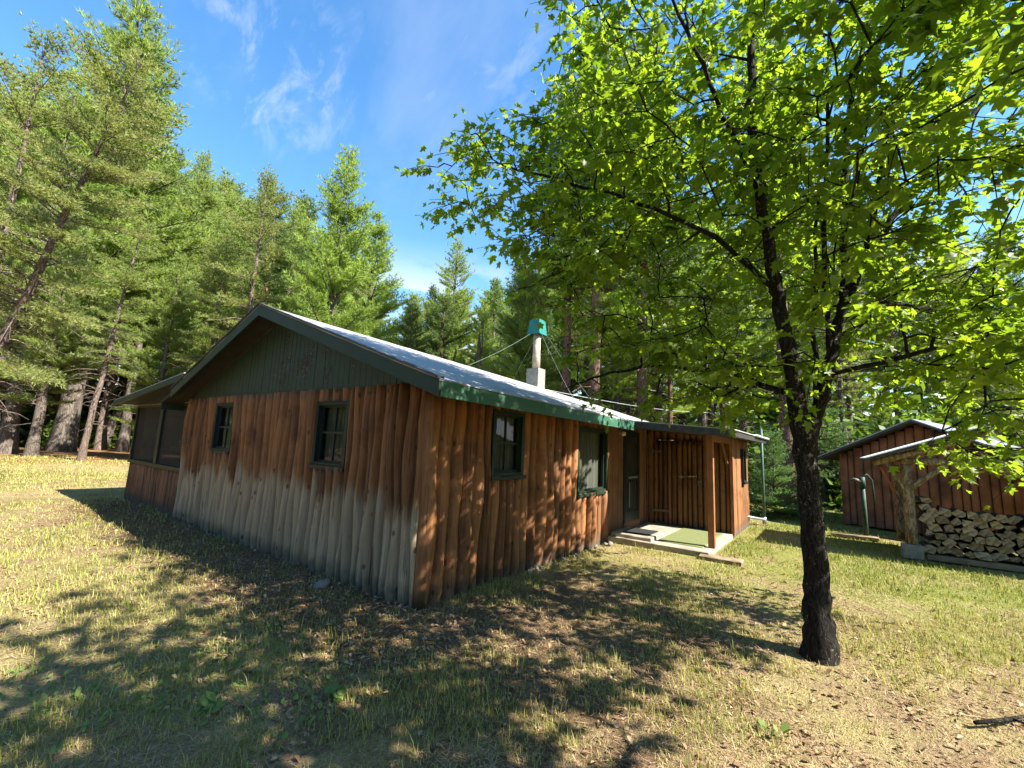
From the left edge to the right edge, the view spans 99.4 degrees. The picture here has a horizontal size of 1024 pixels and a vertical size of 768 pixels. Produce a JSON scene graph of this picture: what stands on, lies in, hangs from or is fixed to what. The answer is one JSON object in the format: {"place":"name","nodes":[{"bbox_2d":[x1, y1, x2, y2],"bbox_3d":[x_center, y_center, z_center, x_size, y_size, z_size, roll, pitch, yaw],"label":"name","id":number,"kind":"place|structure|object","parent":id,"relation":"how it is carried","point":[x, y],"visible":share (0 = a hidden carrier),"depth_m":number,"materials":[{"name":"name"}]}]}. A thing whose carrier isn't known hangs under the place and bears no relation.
{"place":"outdoors","nodes":[
{"label":"outdoors","id":0,"kind":"place"},
{"bbox_2d":[0,446,1023,767],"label":"ground","id":1,"kind":"structure","parent":0,"point":[938,742],"depth_m":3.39,"materials":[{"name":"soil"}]},
{"bbox_2d":[0,84,69,388],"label":"jack pine","id":2,"kind":"object","parent":1,"relation":"on","point":[21,128],"visible":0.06,"depth_m":29.30,"materials":[{"name":"green plant"}]},
{"bbox_2d":[0,67,103,407],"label":"white pine","id":3,"kind":"object","parent":1,"relation":"on","point":[29,77],"visible":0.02,"depth_m":33.39,"materials":[{"name":"green plant"}]},
{"bbox_2d":[0,11,120,419],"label":"jack pine","id":4,"kind":"object","parent":1,"relation":"on","point":[21,80],"visible":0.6,"depth_m":16.45,"materials":[{"name":"green plant"}]},
{"bbox_2d":[0,210,120,456],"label":"white pine","id":5,"kind":"object","parent":1,"relation":"on","point":[32,447],"visible":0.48,"depth_m":23.29,"materials":[{"name":"green plant"}]},
{"bbox_2d":[0,53,141,453],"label":"white pine","id":6,"kind":"object","parent":1,"relation":"on","point":[9,438],"visible":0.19,"depth_m":25.21,"materials":[{"name":"green plant"}]},
{"bbox_2d":[23,155,140,432],"bbox_3d":[-36.250,-8.441,36.690,9.435,27.308,9.549,2,-8,4],"label":"jack pine","id":7,"kind":"object","parent":1,"relation":"on","point":[58,400],"visible":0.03,"depth_m":34.43,"materials":[{"name":"green plant"}]},
{"bbox_2d":[0,29,182,452],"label":"jack pine","id":8,"kind":"object","parent":1,"relation":"on","point":[23,308],"visible":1,"depth_m":11.29,"materials":[{"name":"green plant"}]},
{"bbox_2d":[59,210,170,460],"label":"jack pine","id":9,"kind":"object","parent":1,"relation":"on","point":[129,274],"visible":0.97,"depth_m":22.40,"materials":[{"name":"green plant"}]},
{"bbox_2d":[0,0,237,451],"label":"white pine","id":10,"kind":"object","parent":1,"relation":"on","point":[63,435],"visible":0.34,"depth_m":30.85,"materials":[{"name":"green plant"}]},
{"bbox_2d":[50,128,195,449],"bbox_3d":[-29.627,-8.251,33.638,7.565,26.598,7.828,9,-10,-38],"label":"jack pine","id":11,"kind":"object","parent":1,"relation":"on","point":[100,441],"visible":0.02,"depth_m":32.31,"materials":[{"name":"green plant"}]},
{"bbox_2d":[84,137,190,446],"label":"red pine","id":12,"kind":"object","parent":1,"relation":"on","point":[181,166],"visible":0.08,"depth_m":41.61,"materials":[{"name":"green plant"}]},
{"bbox_2d":[90,178,203,451],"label":"white pine","id":13,"kind":"object","parent":1,"relation":"on","point":[122,442],"visible":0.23,"depth_m":31.19,"materials":[{"name":"green plant"}]},
{"bbox_2d":[107,248,204,458],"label":"white pine","id":14,"kind":"object","parent":1,"relation":"on","point":[166,295],"visible":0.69,"depth_m":24.41,"materials":[{"name":"green plant"}]},
{"bbox_2d":[88,194,231,447],"bbox_3d":[-29.599,-6.215,37.851,8.361,23.852,8.307,-1,-9,26],"label":"white pine","id":15,"kind":"object","parent":1,"relation":"on","point":[111,421],"visible":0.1,"depth_m":36.01,"materials":[{"name":"green plant"}]},
{"bbox_2d":[103,148,217,418],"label":"white pine","id":16,"kind":"object","parent":1,"relation":"on","point":[204,160],"visible":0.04,"depth_m":50.31,"materials":[{"name":"green plant"}]},
{"bbox_2d":[106,172,236,449],"bbox_3d":[-28.378,-6.795,37.854,9.705,24.938,10.005,5,-9,-21],"label":"white pine","id":17,"kind":"object","parent":1,"relation":"on","point":[209,197],"visible":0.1,"depth_m":38.34,"materials":[{"name":"green plant"}]},
{"bbox_2d":[0,619,347,767],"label":"ground cover","id":18,"kind":"object","parent":1,"relation":"on","point":[77,692],"visible":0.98,"depth_m":2.69,"materials":[{"name":"green plant"}]},
{"bbox_2d":[111,174,239,447],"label":"white pine","id":19,"kind":"object","parent":1,"relation":"on","point":[213,185],"visible":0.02,"depth_m":40.92,"materials":[{"name":"green plant"}]},
{"bbox_2d":[167,229,248,434],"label":"jack pine","id":20,"kind":"object","parent":1,"relation":"on","point":[214,276],"visible":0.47,"depth_m":23.05,"materials":[{"name":"green plant"}]},
{"bbox_2d":[192,691,228,713],"bbox_3d":[-1.798,1.900,2.597,0.147,0.072,0.127,4,-8,-12],"label":"weed plant","id":21,"kind":"object","parent":1,"relation":"on","point":[210,700],"visible":0.99,"depth_m":2.60,"materials":[{"name":"green plant"}]},
{"bbox_2d":[195,166,244,326],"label":"white pine","id":22,"kind":"object","parent":1,"relation":"on","point":[230,185],"visible":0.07,"depth_m":44.38,"materials":[{"name":"green plant"}]},
{"bbox_2d":[184,193,266,365],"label":"white pine","id":23,"kind":"object","parent":1,"relation":"on","point":[236,268],"visible":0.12,"depth_m":38.01,"materials":[{"name":"green plant"}]},
{"bbox_2d":[197,163,307,338],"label":"jack pine","id":24,"kind":"object","parent":1,"relation":"on","point":[254,272],"visible":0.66,"depth_m":21.96,"materials":[{"name":"green plant"}]},
{"bbox_2d":[223,183,311,323],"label":"red pine","id":25,"kind":"object","parent":1,"relation":"on","point":[251,246],"visible":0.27,"depth_m":27.93,"materials":[{"name":"green plant"}]},
{"bbox_2d":[230,196,317,313],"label":"white pine","id":26,"kind":"object","parent":1,"relation":"on","point":[298,211],"visible":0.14,"depth_m":30.23,"materials":[{"name":"green plant"}]},
{"bbox_2d":[258,188,323,311],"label":"red pine","id":27,"kind":"object","parent":1,"relation":"on","point":[312,216],"visible":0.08,"depth_m":34.97,"materials":[{"name":"green plant"}]},
{"bbox_2d":[263,142,390,337],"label":"white pine","id":28,"kind":"object","parent":1,"relation":"on","point":[332,257],"visible":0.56,"depth_m":20.59,"materials":[{"name":"green plant"}]},
{"bbox_2d":[324,684,348,702],"bbox_3d":[-1.115,1.937,2.734,0.147,0.077,0.152,3,-8,-2],"label":"weed plant","id":29,"kind":"object","parent":1,"relation":"on","point":[341,691],"visible":0.97,"depth_m":2.75,"materials":[{"name":"green plant"}]},
{"bbox_2d":[322,205,412,341],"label":"white pine","id":30,"kind":"object","parent":1,"relation":"on","point":[387,288],"visible":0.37,"depth_m":23.84,"materials":[{"name":"green plant"}]},
{"bbox_2d":[387,290,432,351],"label":"white pine","id":31,"kind":"object","parent":1,"relation":"on","point":[415,296],"visible":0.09,"depth_m":27.62,"materials":[{"name":"green plant"}]},
{"bbox_2d":[391,301,432,352],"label":"red pine","id":32,"kind":"object","parent":1,"relation":"on","point":[417,343],"visible":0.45,"depth_m":23.32,"materials":[{"name":"green plant"}]},
{"bbox_2d":[419,283,446,358],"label":"white pine","id":33,"kind":"object","parent":1,"relation":"on","point":[426,322],"visible":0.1,"depth_m":33.13,"materials":[{"name":"green plant"}]},
{"bbox_2d":[113,302,769,610],"bbox_3d":[-1.743,0.487,10.518,12.840,5.195,9.330,-3,-10,36],"label":"log cabin","id":34,"kind":"object","parent":1,"relation":"on","point":[405,476],"visible":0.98,"depth_m":6.03,"materials":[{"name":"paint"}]},
{"bbox_2d":[210,403,233,453],"bbox_3d":[-4.944,0.764,7.548,0.827,0.872,0.215,-3,-10,36],"label":"window","id":35,"kind":"structure","parent":34,"relation":"in","point":[219,414],"depth_m":7.68,"materials":[{"name":"paint"}]},
{"bbox_2d":[307,400,349,471],"bbox_3d":[-2.282,0.656,5.601,0.797,0.873,0.215,-3,-10,36],"label":"window","id":36,"kind":"structure","parent":34,"relation":"in","point":[338,411],"depth_m":5.70,"materials":[{"name":"paint"}]},
{"bbox_2d":[490,408,525,480],"bbox_3d":[-0.095,0.780,5.600,0.215,0.870,0.732,-3,-10,36],"label":"window","id":37,"kind":"structure","parent":34,"relation":"in","point":[503,421],"depth_m":5.68,"materials":[{"name":"green paint"}]},
{"bbox_2d":[576,426,609,497],"bbox_3d":[1.355,1.334,7.548,0.215,1.149,1.228,-3,-10,36],"label":"window","id":38,"kind":"structure","parent":34,"relation":"in","point":[589,438],"depth_m":7.72,"materials":[{"name":"green paint"}]},
{"bbox_2d":[627,437,634,510],"bbox_3d":[2.399,1.950,9.005,0.030,1.930,0.770,-3,-10,36],"label":"inner door","id":39,"kind":"structure","parent":34,"relation":"in","point":[631,441],"depth_m":9.14,"materials":[{"name":"wood"}]},
{"bbox_2d":[625,431,639,522],"bbox_3d":[2.476,1.892,8.958,0.055,1.800,0.790,-3,-10,36],"label":"screen door","id":40,"kind":"structure","parent":34,"relation":"in","point":[632,515],"depth_m":8.92,"materials":[{"name":"paint"}]},
{"bbox_2d":[652,440,703,527],"bbox_3d":[3.544,2.108,9.333,1.032,1.765,0.157,-3,-10,36],"label":"log door","id":41,"kind":"structure","parent":34,"relation":"in","point":[678,465],"depth_m":9.30,"materials":[{"name":"brown wood"}]},
{"bbox_2d":[740,449,748,484],"bbox_3d":[5.238,1.869,9.853,0.145,0.775,0.440,-3,-10,36],"label":"window","id":42,"kind":"structure","parent":34,"relation":"in","point":[742,451],"depth_m":9.73,"materials":[{"name":"paint"}]},
{"bbox_2d":[422,291,465,363],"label":"red pine","id":43,"kind":"object","parent":1,"relation":"on","point":[446,334],"visible":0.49,"depth_m":31.16,"materials":[{"name":"green plant"}]},
{"bbox_2d":[423,235,485,362],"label":"white pine","id":44,"kind":"object","parent":1,"relation":"on","point":[459,299],"visible":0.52,"depth_m":32.99,"materials":[{"name":"green plant"}]},
{"bbox_2d":[454,287,503,366],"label":"white pine","id":45,"kind":"object","parent":1,"relation":"on","point":[484,301],"visible":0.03,"depth_m":35.17,"materials":[{"name":"green plant"}]},
{"bbox_2d":[456,300,507,375],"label":"white pine","id":46,"kind":"object","parent":1,"relation":"on","point":[485,349],"visible":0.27,"depth_m":25.59,"materials":[{"name":"green plant"}]},
{"bbox_2d":[468,277,507,374],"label":"spruce","id":47,"kind":"object","parent":1,"relation":"on","point":[498,307],"visible":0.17,"depth_m":27.13,"materials":[{"name":"green plant"}]},
{"bbox_2d":[463,284,518,379],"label":"white pine","id":48,"kind":"object","parent":1,"relation":"on","point":[508,309],"visible":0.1,"depth_m":30.59,"materials":[{"name":"green plant"}]},
{"bbox_2d":[1,351,987,439],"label":"woods","id":49,"kind":"object","parent":1,"relation":"on","point":[835,419],"depth_m":48.91,"materials":[{"name":"green plant"}]},
{"bbox_2d":[0,367,1017,511],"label":"undergrowth","id":50,"kind":"object","parent":1,"relation":"on","point":[177,440],"visible":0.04,"depth_m":19.91,"materials":[{"name":"green plant"}]},
{"bbox_2d":[503,268,533,375],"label":"red pine","id":51,"kind":"object","parent":1,"relation":"on","point":[517,315],"visible":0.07,"depth_m":37.91,"materials":[{"name":"green plant"}]},
{"bbox_2d":[476,257,561,393],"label":"white pine","id":52,"kind":"object","parent":1,"relation":"on","point":[512,334],"visible":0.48,"depth_m":21.96,"materials":[{"name":"green plant"}]},
{"bbox_2d":[540,308,561,392],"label":"spruce","id":53,"kind":"object","parent":1,"relation":"on","point":[551,337],"visible":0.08,"depth_m":24.62,"materials":[{"name":"green plant"}]},
{"bbox_2d":[526,251,585,401],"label":"white pine","id":54,"kind":"object","parent":1,"relation":"on","point":[556,318],"visible":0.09,"depth_m":36.02,"materials":[{"name":"green plant"}]},
{"bbox_2d":[510,76,615,398],"bbox_3d":[3.045,-5.618,21.073,5.955,20.619,5.946,0,-8,19],"label":"red pine","id":55,"kind":"object","parent":1,"relation":"on","point":[566,373],"visible":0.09,"depth_m":20.59,"materials":[{"name":"green plant"}]},
{"bbox_2d":[560,224,623,399],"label":"jack pine","id":56,"kind":"object","parent":1,"relation":"on","point":[580,364],"visible":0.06,"depth_m":25.91,"materials":[{"name":"green plant"}]},
{"bbox_2d":[528,18,667,405],"bbox_3d":[3.270,-6.020,18.124,5.955,20.619,5.946,4,-8,-14],"label":"red pine","id":57,"kind":"object","parent":1,"relation":"on","point":[595,367],"visible":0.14,"depth_m":17.74,"materials":[{"name":"green plant"}]},
{"bbox_2d":[571,291,652,417],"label":"white pine","id":58,"kind":"object","parent":1,"relation":"on","point":[606,399],"visible":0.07,"depth_m":32.64,"materials":[{"name":"green plant"}]},
{"bbox_2d":[571,266,654,415],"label":"white pine","id":59,"kind":"object","parent":1,"relation":"on","point":[624,376],"visible":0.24,"depth_m":21.24,"materials":[{"name":"green plant"}]},
{"bbox_2d":[611,527,664,541],"bbox_3d":[2.336,2.813,8.039,0.750,0.150,0.800,-3,-10,36],"label":"doorstep","id":60,"kind":"object","parent":1,"relation":"on","point":[650,538],"visible":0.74,"depth_m":7.79,"materials":[{"name":"concrete"}]},
{"bbox_2d":[623,528,657,535],"bbox_3d":[2.383,2.736,8.060,0.487,0.015,0.587,-3,-10,36],"label":"doormat","id":61,"kind":"object","parent":60,"relation":"on","point":[640,531],"visible":1,"depth_m":8.00,"materials":[{"name":"black rubber"}]},
{"bbox_2d":[587,19,704,424],"bbox_3d":[5.501,-6.270,19.383,6.252,21.650,6.244,0,-8,19],"label":"red pine","id":62,"kind":"object","parent":1,"relation":"on","point":[641,382],"visible":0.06,"depth_m":18.78,"materials":[{"name":"green plant"}]},
{"bbox_2d":[613,255,709,425],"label":"white pine","id":63,"kind":"object","parent":1,"relation":"on","point":[676,393],"visible":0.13,"depth_m":24.32,"materials":[{"name":"green plant"}]},
{"bbox_2d":[633,247,702,440],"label":"red pine","id":64,"kind":"object","parent":1,"relation":"on","point":[669,383],"visible":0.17,"depth_m":20.19,"materials":[{"name":"green plant"}]},
{"bbox_2d":[608,522,732,556],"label":"concrete slab","id":65,"kind":"structure","parent":1,"relation":"on","point":[724,539],"depth_m":7.60,"materials":[{"name":"grey concrete"}]},
{"bbox_2d":[657,528,722,547],"bbox_3d":[3.345,2.842,8.079,0.771,0.014,1.681,-3,-10,36],"label":"carpet mat","id":66,"kind":"object","parent":65,"relation":"on","point":[691,537],"visible":0.84,"depth_m":7.92,"materials":[{"name":"green carpet"}]},
{"bbox_2d":[650,304,707,425],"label":"spruce","id":67,"kind":"object","parent":1,"relation":"on","point":[681,416],"visible":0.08,"depth_m":34.16,"materials":[{"name":"green plant"}]},
{"bbox_2d":[670,191,743,426],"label":"white pine","id":68,"kind":"object","parent":1,"relation":"on","point":[702,418],"visible":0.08,"depth_m":26.85,"materials":[{"name":"green plant"}]},
{"bbox_2d":[393,0,1023,666],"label":"maple tree","id":69,"kind":"object","parent":1,"relation":"on","point":[923,144],"visible":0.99,"depth_m":3.97,"materials":[{"name":"green plant"}]},
{"bbox_2d":[698,554,743,566],"bbox_3d":[3.257,2.740,6.775,0.615,0.083,0.255,-3,-10,36],"label":"timber edging","id":70,"kind":"object","parent":1,"relation":"on","point":[724,560],"visible":0.91,"depth_m":6.70,"materials":[{"name":"brown wood"}]},
{"bbox_2d":[685,220,764,427],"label":"red pine","id":71,"kind":"object","parent":1,"relation":"on","point":[702,305],"visible":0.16,"depth_m":21.18,"materials":[{"name":"green plant"}]},
{"bbox_2d":[697,244,793,456],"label":"white pine","id":72,"kind":"object","parent":1,"relation":"on","point":[742,418],"visible":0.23,"depth_m":16.78,"materials":[{"name":"green plant"}]},
{"bbox_2d":[714,286,778,430],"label":"spruce","id":73,"kind":"object","parent":1,"relation":"on","point":[771,411],"visible":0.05,"depth_m":29.52,"materials":[{"name":"green plant"}]},
{"bbox_2d":[747,426,766,523],"bbox_3d":[5.845,2.166,10.477,0.789,2.360,0.083,7,-9,-30],"label":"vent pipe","id":74,"kind":"object","parent":1,"relation":"on","point":[763,519],"visible":0.89,"depth_m":10.59,"materials":[{"name":"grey metal"}]},
{"bbox_2d":[748,428,799,520],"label":"young spruce","id":75,"kind":"object","parent":1,"relation":"on","point":[770,475],"visible":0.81,"depth_m":11.98,"materials":[{"name":"green plant"}]},
{"bbox_2d":[757,717,790,738],"bbox_3d":[1.556,2.054,2.576,0.181,0.068,0.129,-1,-9,25],"label":"weed plant","id":76,"kind":"object","parent":1,"relation":"on","point":[784,728],"visible":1,"depth_m":2.59,"materials":[{"name":"green plant"}]},
{"bbox_2d":[700,2,871,504],"bbox_3d":[10.072,-5.520,15.909,5.657,19.588,5.649,-5,-11,41],"label":"red pine","id":77,"kind":"object","parent":1,"relation":"on","point":[787,435],"visible":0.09,"depth_m":15.46,"materials":[{"name":"green plant"}]},
{"bbox_2d":[749,239,845,430],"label":"white pine","id":78,"kind":"object","parent":1,"relation":"on","point":[775,393],"visible":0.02,"depth_m":29.68,"materials":[{"name":"green plant"}]},
{"bbox_2d":[769,245,835,412],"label":"red pine","id":79,"kind":"object","parent":1,"relation":"on","point":[800,292],"visible":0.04,"depth_m":27.61,"materials":[{"name":"green plant"}]},
{"bbox_2d":[776,304,860,507],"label":"spruce","id":80,"kind":"object","parent":1,"relation":"on","point":[832,434],"visible":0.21,"depth_m":14.71,"materials":[{"name":"green plant"}]},
{"bbox_2d":[790,237,875,443],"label":"jack pine","id":81,"kind":"object","parent":1,"relation":"on","point":[840,394],"visible":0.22,"depth_m":19.11,"materials":[{"name":"green plant"}]},
{"bbox_2d":[824,435,846,508],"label":"young spruce","id":82,"kind":"object","parent":1,"relation":"on","point":[832,486],"visible":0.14,"depth_m":14.82,"materials":[{"name":"green plant"}]},
{"bbox_2d":[817,252,879,441],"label":"jack pine","id":83,"kind":"object","parent":1,"relation":"on","point":[847,401],"visible":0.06,"depth_m":22.39,"materials":[{"name":"green plant"}]},
{"bbox_2d":[831,531,878,540],"bbox_3d":[7.295,3.239,9.256,0.810,0.062,0.209,-3,-10,36],"label":"plank","id":84,"kind":"object","parent":1,"relation":"on","point":[857,536],"visible":0.98,"depth_m":9.20,"materials":[{"name":"brown wood"}]},
{"bbox_2d":[848,474,875,535],"bbox_3d":[7.483,2.596,9.274,0.475,1.359,0.141,2,-8,1],"label":"hand pump","id":85,"kind":"object","parent":1,"relation":"on","point":[862,483],"visible":0.94,"depth_m":9.26,"materials":[{"name":"green metal"}]},
{"bbox_2d":[822,220,916,437],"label":"jack pine","id":86,"kind":"object","parent":1,"relation":"on","point":[909,393],"visible":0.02,"depth_m":31.78,"materials":[{"name":"green plant"}]},
{"bbox_2d":[866,403,896,433],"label":"white pine","id":87,"kind":"object","parent":1,"relation":"on","point":[882,417],"visible":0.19,"depth_m":16.67,"materials":[{"name":"green plant"}]},
{"bbox_2d":[851,210,924,431],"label":"red pine","id":88,"kind":"object","parent":1,"relation":"on","point":[864,278],"visible":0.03,"depth_m":26.69,"materials":[{"name":"green plant"}]},
{"bbox_2d":[854,247,936,431],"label":"red pine","id":89,"kind":"object","parent":1,"relation":"on","point":[876,351],"visible":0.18,"depth_m":19.47,"materials":[{"name":"green plant"}]},
{"bbox_2d":[817,419,1023,539],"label":"storage shed","id":90,"kind":"structure","parent":1,"relation":"on","point":[987,489],"depth_m":10.21,"materials":[{"name":"brown wood"}]},
{"bbox_2d":[860,415,1023,559],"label":"woodshed","id":91,"kind":"object","parent":1,"relation":"on","point":[905,485],"visible":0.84,"depth_m":7.63,"materials":[{"name":"brown wood"}]},
{"bbox_2d":[907,228,988,411],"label":"jack pine","id":92,"kind":"object","parent":1,"relation":"on","point":[936,335],"visible":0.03,"depth_m":26.40,"materials":[{"name":"green plant"}]},
{"bbox_2d":[897,262,1001,424],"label":"jack pine","id":93,"kind":"object","parent":1,"relation":"on","point":[979,398],"visible":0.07,"depth_m":23.61,"materials":[{"name":"green plant"}]},
{"bbox_2d":[910,236,1016,431],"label":"white pine","id":94,"kind":"object","parent":1,"relation":"on","point":[954,275],"visible":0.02,"depth_m":28.23,"materials":[{"name":"green plant"}]},
{"bbox_2d":[922,12,1023,140],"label":"maple tree","id":95,"kind":"object","parent":1,"relation":"on","point":[1013,40],"visible":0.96,"depth_m":2.30,"materials":[{"name":"green plant"}]},
{"bbox_2d":[924,551,1023,565],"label":"bearer timber","id":96,"kind":"object","parent":1,"relation":"on","point":[976,558],"visible":0.2,"depth_m":7.38,"materials":[{"name":"brown wood"}]},
{"bbox_2d":[926,553,1023,572],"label":"bearer timber","id":97,"kind":"object","parent":1,"relation":"on","point":[987,564],"visible":1,"depth_m":7.14,"materials":[{"name":"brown wood"}]},
{"bbox_2d":[957,221,1023,411],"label":"red pine","id":98,"kind":"object","parent":1,"relation":"on","point":[1013,276],"visible":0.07,"depth_m":24.54,"materials":[{"name":"green plant"}]},
{"bbox_2d":[973,715,1023,724],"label":"fallen stick","id":99,"kind":"object","parent":1,"relation":"on","point":[995,720],"visible":1,"depth_m":2.76,"materials":[{"name":"grey wood"}]},
{"bbox_2d":[981,305,1023,441],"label":"spruce","id":100,"kind":"object","parent":1,"relation":"on","point":[1003,406],"visible":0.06,"depth_m":17.09,"materials":[{"name":"green plant"}]},
{"bbox_2d":[991,385,1023,456],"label":"jack pine","id":101,"kind":"object","parent":1,"relation":"on","point":[1013,412],"visible":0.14,"depth_m":11.19,"materials":[{"name":"green plant"}]},
{"bbox_2d":[0,473,1023,767],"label":"thatch","id":102,"kind":"object","parent":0,"point":[436,741],"visible":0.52,"depth_m":3.02,"materials":[{"name":"beige plant"}]},
{"bbox_2d":[0,466,1023,767],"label":"fallen leaves","id":103,"kind":"object","parent":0,"point":[432,660],"visible":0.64,"depth_m":3.45,"materials":[{"name":"brown plant"}]},
{"bbox_2d":[0,0,1023,420],"label":"sky","id":104,"kind":"structure","parent":0,"point":[278,83],"materials":[{"name":"blue"}]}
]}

